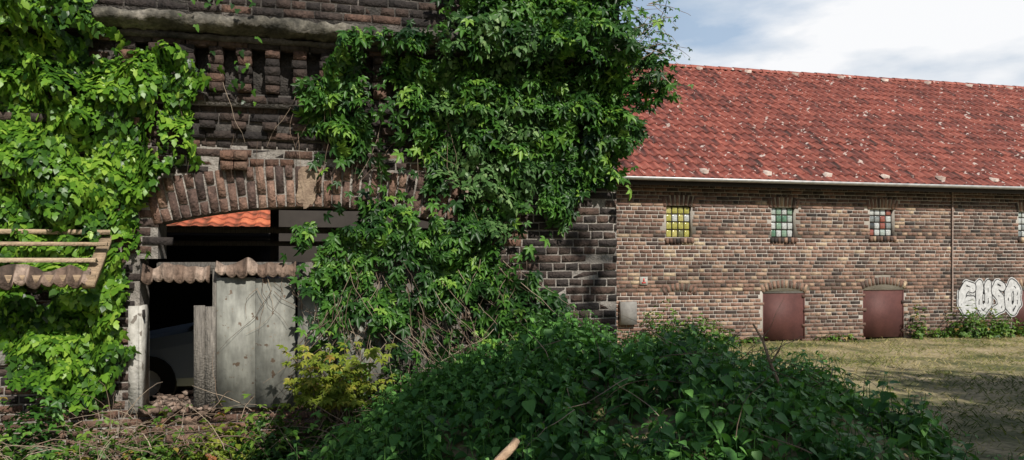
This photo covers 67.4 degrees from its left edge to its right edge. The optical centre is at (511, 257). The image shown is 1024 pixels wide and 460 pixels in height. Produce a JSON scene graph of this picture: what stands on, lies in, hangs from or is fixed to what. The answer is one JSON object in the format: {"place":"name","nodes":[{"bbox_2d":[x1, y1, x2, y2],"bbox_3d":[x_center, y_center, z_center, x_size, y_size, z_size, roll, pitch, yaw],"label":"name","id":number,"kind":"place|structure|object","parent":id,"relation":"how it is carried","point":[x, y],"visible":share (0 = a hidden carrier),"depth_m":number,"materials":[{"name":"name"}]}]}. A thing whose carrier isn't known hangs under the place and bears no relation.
{"place":"outdoors","nodes":[
{"label":"outdoors","id":0,"kind":"place"},
{"bbox_2d":[174,334,1023,459],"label":"ground","id":1,"kind":"structure","parent":0,"point":[1007,444],"depth_m":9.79,"materials":[{"name":"green plant"}]},
{"bbox_2d":[0,436,27,459],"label":"undergrowth bush","id":2,"kind":"object","parent":1,"relation":"on","point":[8,453],"visible":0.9,"depth_m":5.14,"materials":[{"name":"green plant"}]},
{"bbox_2d":[0,385,99,459],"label":"undergrowth bush","id":3,"kind":"object","parent":1,"relation":"on","point":[32,427],"visible":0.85,"depth_m":5.66,"materials":[{"name":"green plant"}]},
{"bbox_2d":[2,427,118,459],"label":"undergrowth bush","id":4,"kind":"object","parent":1,"relation":"on","point":[76,448],"visible":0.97,"depth_m":5.21,"materials":[{"name":"green plant"}]},
{"bbox_2d":[52,401,147,459],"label":"undergrowth bush","id":5,"kind":"object","parent":1,"relation":"on","point":[63,423],"visible":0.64,"depth_m":5.77,"materials":[{"name":"green plant"}]},
{"bbox_2d":[98,404,209,459],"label":"undergrowth bush","id":6,"kind":"object","parent":1,"relation":"on","point":[137,455],"visible":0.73,"depth_m":5.75,"materials":[{"name":"green plant"}]},
{"bbox_2d":[124,434,229,459],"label":"undergrowth bush","id":7,"kind":"object","parent":1,"relation":"on","point":[159,448],"visible":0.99,"depth_m":5.43,"materials":[{"name":"green plant"}]},
{"bbox_2d":[178,401,270,459],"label":"undergrowth bush","id":8,"kind":"object","parent":1,"relation":"on","point":[198,455],"visible":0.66,"depth_m":5.93,"materials":[{"name":"green plant"}]},
{"bbox_2d":[140,406,375,452],"bbox_3d":[-1.834,1.550,6.837,2.650,0.500,0.328,0,0,-14],"label":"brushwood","id":9,"kind":"object","parent":1,"relation":"on","point":[246,412],"visible":0.17,"depth_m":6.53,"materials":[{"name":"brown wood"}]},
{"bbox_2d":[138,390,215,416],"bbox_3d":[-2.855,1.265,6.704,0.624,0.107,0.918,0,0,-14],"label":"rubble","id":10,"kind":"object","parent":9,"relation":"on","point":[173,403],"visible":0.61,"depth_m":6.49,"materials":[{"name":"stone"}]},
{"bbox_2d":[219,394,315,459],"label":"undergrowth bush","id":11,"kind":"object","parent":1,"relation":"on","point":[253,427],"visible":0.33,"depth_m":6.07,"materials":[{"name":"green plant"}]},
{"bbox_2d":[225,408,323,459],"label":"undergrowth bush","id":12,"kind":"object","parent":1,"relation":"on","point":[278,453],"visible":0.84,"depth_m":5.67,"materials":[{"name":"green plant"}]},
{"bbox_2d":[149,276,411,405],"bbox_3d":[-3.055,0.970,9.651,3.880,1.460,1.720,0,0,-14],"label":"parked car","id":13,"kind":"object","parent":1,"relation":"on","point":[171,359],"visible":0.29,"depth_m":8.65,"materials":[{"name":"paint"}]},
{"bbox_2d":[149,210,449,330],"bbox_3d":[-3.032,-0.250,9.641,6.720,3.900,5.630,0,0,-14],"label":"side and back walls","id":14,"kind":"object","parent":1,"relation":"on","point":[173,303],"depth_m":11.87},
{"bbox_2d":[167,233,269,239],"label":"roof deck","id":15,"kind":"structure","parent":14,"relation":"attached to","point":[217,236],"depth_m":10.36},
{"bbox_2d":[167,210,269,226],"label":"tiled roof","id":16,"kind":"structure","parent":15,"relation":"on","point":[251,219],"depth_m":10.62,"materials":[{"name":"orange tile"}]},
{"bbox_2d":[167,209,448,245],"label":"loft beams","id":17,"kind":"structure","parent":14,"relation":"attached to","point":[215,229],"depth_m":8.64,"materials":[{"name":"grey wood"}]},
{"bbox_2d":[0,140,615,459],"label":"brick wall","id":18,"kind":"structure","parent":1,"relation":"on","point":[139,294],"depth_m":6.66,"materials":[{"name":"brown brick"}]},
{"bbox_2d":[141,263,210,284],"bbox_3d":[-2.795,0.135,6.394,0.528,0.185,0.111,0,0,-14],"label":"corrugated strip","id":19,"kind":"object","parent":18,"relation":"attached to","point":[170,273],"visible":1,"depth_m":6.39,"materials":[{"name":"metal"}]},
{"bbox_2d":[157,262,411,273],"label":"rail beam","id":20,"kind":"structure","parent":18,"relation":"attached to","point":[198,264],"depth_m":6.53,"materials":[{"name":"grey wood"}]},
{"bbox_2d":[0,0,619,459],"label":"front wall bricks","id":21,"kind":"object","parent":1,"relation":"on","point":[238,158],"visible":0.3,"depth_m":6.55,"materials":[{"name":"brown brick"}]},
{"bbox_2d":[0,229,114,404],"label":"wooden canopy","id":22,"kind":"object","parent":21,"relation":"attached to","point":[35,278],"visible":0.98,"depth_m":5.75,"materials":[{"name":"brown wood"}]},
{"bbox_2d":[0,0,211,415],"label":"ivy foliage","id":23,"kind":"object","parent":21,"relation":"attached to","point":[119,139],"visible":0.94,"depth_m":6.07,"materials":[{"name":"green plant"}]},
{"bbox_2d":[128,304,148,412],"bbox_3d":[-3.134,0.840,6.449,0.100,0.880,0.280,0,0,-14],"label":"white jamb","id":24,"kind":"object","parent":21,"relation":"attached to","point":[138,364],"visible":0.79,"depth_m":6.32,"materials":[{"name":"paint"}]},
{"bbox_2d":[194,269,220,409],"bbox_3d":[-2.558,0.690,6.452,0.200,1.180,0.110,0,0,-14],"label":"door board","id":25,"kind":"object","parent":21,"relation":"attached to","point":[205,331],"depth_m":6.40,"materials":[{"name":"grey wood"}]},
{"bbox_2d":[178,0,261,114],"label":"ivy foliage","id":26,"kind":"object","parent":21,"relation":"attached to","point":[235,80],"visible":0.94,"depth_m":6.36,"materials":[{"name":"green plant"}]},
{"bbox_2d":[215,257,295,278],"bbox_3d":[-2.159,0.090,6.483,0.648,0.182,0.120,0,0,-14],"label":"corrugated strip door","id":27,"kind":"structure","parent":21,"relation":"attached to","point":[241,269],"depth_m":6.47,"materials":[{"name":"metal"}]},
{"bbox_2d":[217,277,294,408],"bbox_3d":[-2.173,0.725,6.530,0.635,1.110,0.023,0,0,-14],"label":"door leaf","id":28,"kind":"object","parent":21,"relation":"attached to","point":[250,362],"visible":0.79,"depth_m":6.52,"materials":[{"name":"grey wood"}]},
{"bbox_2d":[148,165,467,224],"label":"arch voussoirs","id":29,"kind":"object","parent":21,"relation":"attached to","point":[182,198],"visible":0.73,"depth_m":6.57,"materials":[{"name":"brick"}]},
{"bbox_2d":[296,166,317,208],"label":"mortar repair","id":30,"kind":"structure","parent":29,"relation":"attached to","point":[306,195],"depth_m":6.64,"materials":[{"name":"beige concrete"}]},
{"bbox_2d":[2,0,618,152],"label":"brick wall","id":31,"kind":"structure","parent":21,"relation":"on","point":[286,74],"depth_m":6.60,"materials":[{"name":"brown brick"}]},
{"bbox_2d":[0,24,626,67],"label":"ledge underside course","id":32,"kind":"object","parent":31,"relation":"attached to","point":[190,36],"visible":0.34,"depth_m":6.40,"materials":[{"name":"brown brick"}]},
{"bbox_2d":[6,6,627,57],"bbox_3d":[-2.185,-1.928,6.401,6.820,0.257,0.388,0,0,-14],"label":"concrete ledge","id":33,"kind":"object","parent":32,"relation":"on","point":[262,26],"visible":0.43,"depth_m":6.27,"materials":[{"name":"grey concrete"}]},
{"bbox_2d":[619,0,693,111],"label":"creeper sprig","id":34,"kind":"object","parent":31,"relation":"attached to","point":[649,45],"depth_m":7.35,"materials":[{"name":"green plant"}]},
{"bbox_2d":[298,280,380,398],"bbox_3d":[-1.505,0.725,6.716,0.710,1.050,0.021,0,0,-14],"label":"side panel","id":35,"kind":"object","parent":21,"relation":"attached to","point":[308,303],"visible":0.18,"depth_m":6.69,"materials":[{"name":"grey paint"}]},
{"bbox_2d":[299,261,455,401],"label":"infill boards","id":36,"kind":"object","parent":21,"relation":"attached to","point":[383,341],"visible":0.12,"depth_m":6.90,"materials":[{"name":"grey wood"}]},
{"bbox_2d":[427,12,552,243],"bbox_3d":[-0.155,-1.114,6.744,1.214,2.008,0.659,0,0,-14],"label":"ivy foliage","id":37,"kind":"object","parent":21,"relation":"attached to","point":[477,187],"visible":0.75,"depth_m":6.82,"materials":[{"name":"green plant"}]},
{"bbox_2d":[514,286,571,333],"bbox_3d":[0.283,0.539,7.087,0.603,0.562,0.293,0,0,-14],"label":"creeper foliage","id":38,"kind":"object","parent":21,"relation":"attached to","point":[554,302],"visible":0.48,"depth_m":7.04,"materials":[{"name":"green plant"}]},
{"bbox_2d":[450,0,643,196],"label":"creeper foliage","id":39,"kind":"object","parent":21,"relation":"attached to","point":[594,21],"visible":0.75,"depth_m":6.88,"materials":[{"name":"green plant"}]},
{"bbox_2d":[270,210,374,275],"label":"posts","id":40,"kind":"object","parent":1,"relation":"on","point":[274,222],"depth_m":9.76,"materials":[{"name":"grey wood"}]},
{"bbox_2d":[286,382,372,457],"bbox_3d":[-1.411,1.354,6.315,0.868,0.754,0.582,0,0,-15],"label":"undergrowth bush","id":41,"kind":"object","parent":1,"relation":"on","point":[314,432],"visible":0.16,"depth_m":6.24,"materials":[{"name":"green plant"}]},
{"bbox_2d":[276,341,405,430],"bbox_3d":[-1.365,1.041,6.142,1.000,0.723,0.640,0,0,1],"label":"yellow green shrub","id":42,"kind":"object","parent":1,"relation":"on","point":[335,393],"visible":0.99,"depth_m":6.08,"materials":[{"name":"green plant"}]},
{"bbox_2d":[308,404,379,459],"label":"undergrowth bush","id":43,"kind":"object","parent":1,"relation":"on","point":[317,413],"visible":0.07,"depth_m":5.73,"materials":[{"name":"green plant"}]},
{"bbox_2d":[179,72,579,425],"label":"climbing vine stems","id":44,"kind":"object","parent":1,"relation":"on","point":[424,316],"visible":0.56,"depth_m":6.68,"materials":[{"name":"plant"}]},
{"bbox_2d":[365,362,427,414],"bbox_3d":[-0.936,1.305,6.494,1.123,0.849,0.687,0,0,0],"label":"undergrowth bush","id":45,"kind":"object","parent":1,"relation":"on","point":[391,386],"visible":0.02,"depth_m":6.51,"materials":[{"name":"green plant"}]},
{"bbox_2d":[0,302,888,459],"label":"dry brambles","id":46,"kind":"object","parent":1,"relation":"on","point":[139,433],"visible":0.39,"depth_m":5.47,"materials":[{"name":"plant"}]},
{"bbox_2d":[280,0,680,413],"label":"creeper foliage","id":47,"kind":"object","parent":1,"relation":"on","point":[413,244],"visible":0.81,"depth_m":6.72,"materials":[{"name":"green plant"}]},
{"bbox_2d":[288,303,997,459],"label":"nettle patch","id":48,"kind":"object","parent":1,"relation":"on","point":[912,431],"visible":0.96,"depth_m":4.61,"materials":[{"name":"green plant"}]},
{"bbox_2d":[494,438,519,459],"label":"dead branch","id":49,"kind":"object","parent":48,"relation":"on","point":[506,452],"visible":1,"depth_m":3.61,"materials":[{"name":"beige wood"}]},
{"bbox_2d":[752,323,783,386],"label":"dead branch","id":50,"kind":"object","parent":48,"relation":"on","point":[767,355],"visible":0.93,"depth_m":5.05,"materials":[{"name":"brown wood"}]},
{"bbox_2d":[634,299,686,342],"bbox_3d":[2.777,1.242,14.269,1.184,0.973,0.860,0,0,0],"label":"weed bush","id":51,"kind":"object","parent":1,"relation":"on","point":[660,322],"visible":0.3,"depth_m":14.15,"materials":[{"name":"green plant"}]},
{"bbox_2d":[672,312,733,346],"bbox_3d":[3.545,1.374,14.498,1.300,0.716,0.753,0,0,0],"label":"weed bush","id":52,"kind":"object","parent":1,"relation":"on","point":[704,327],"visible":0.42,"depth_m":14.43,"materials":[{"name":"green plant"}]},
{"bbox_2d":[711,329,745,347],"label":"weed bush","id":53,"kind":"object","parent":1,"relation":"on","point":[730,342],"visible":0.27,"depth_m":14.64,"materials":[{"name":"green plant"}]},
{"bbox_2d":[740,337,767,343],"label":"weed bush","id":54,"kind":"object","parent":1,"relation":"on","point":[749,340],"visible":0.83,"depth_m":15.14,"materials":[{"name":"green plant"}]},
{"bbox_2d":[616,63,1023,345],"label":"brick barn","id":55,"kind":"structure","parent":1,"relation":"on","point":[822,204],"depth_m":16.06,"materials":[{"name":"brown brick"}]},
{"bbox_2d":[640,277,647,284],"bbox_3d":[2.531,0.450,14.755,0.160,0.160,0.016,0,0,-14],"label":"wall sign","id":56,"kind":"object","parent":55,"relation":"attached to","point":[643,280],"visible":1,"depth_m":14.75,"materials":[{"name":"white paint"}]},
{"bbox_2d":[957,277,1022,317],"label":"graffiti","id":57,"kind":"object","parent":55,"relation":"attached to","point":[1011,289],"visible":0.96,"depth_m":16.69,"materials":[{"name":"white paint"}]},
{"bbox_2d":[814,334,863,341],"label":"weed bush","id":58,"kind":"object","parent":1,"relation":"on","point":[845,337],"visible":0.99,"depth_m":15.60,"materials":[{"name":"green plant"}]},
{"bbox_2d":[906,304,926,339],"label":"weed bush","id":59,"kind":"object","parent":1,"relation":"on","point":[919,332],"visible":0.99,"depth_m":15.95,"materials":[{"name":"green plant"}]},
{"bbox_2d":[923,326,955,337],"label":"weed bush","id":60,"kind":"object","parent":1,"relation":"on","point":[938,334],"visible":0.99,"depth_m":16.11,"materials":[{"name":"green plant"}]},
{"bbox_2d":[944,300,1003,338],"bbox_3d":[9.755,1.305,16.175,1.179,0.875,0.711,0,0,0],"label":"weed bush","id":61,"kind":"object","parent":1,"relation":"on","point":[965,331],"visible":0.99,"depth_m":16.08,"materials":[{"name":"green plant"}]},
{"bbox_2d":[959,449,1023,459],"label":"nettle patch","id":62,"kind":"object","parent":1,"relation":"on","point":[1022,457],"visible":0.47,"depth_m":6.23,"materials":[{"name":"green plant"}]},
{"bbox_2d":[979,308,1023,337],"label":"weed bush","id":63,"kind":"object","parent":1,"relation":"on","point":[1006,329],"visible":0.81,"depth_m":16.32,"materials":[{"name":"green plant"}]},
{"bbox_2d":[1014,322,1023,336],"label":"weed bush","id":64,"kind":"object","parent":1,"relation":"on","point":[1022,330],"visible":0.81,"depth_m":16.57,"materials":[{"name":"green plant"}]},
{"bbox_2d":[619,0,1023,85],"label":"sky","id":65,"kind":"structure","parent":0,"point":[964,41],"materials":[{"name":"white"}]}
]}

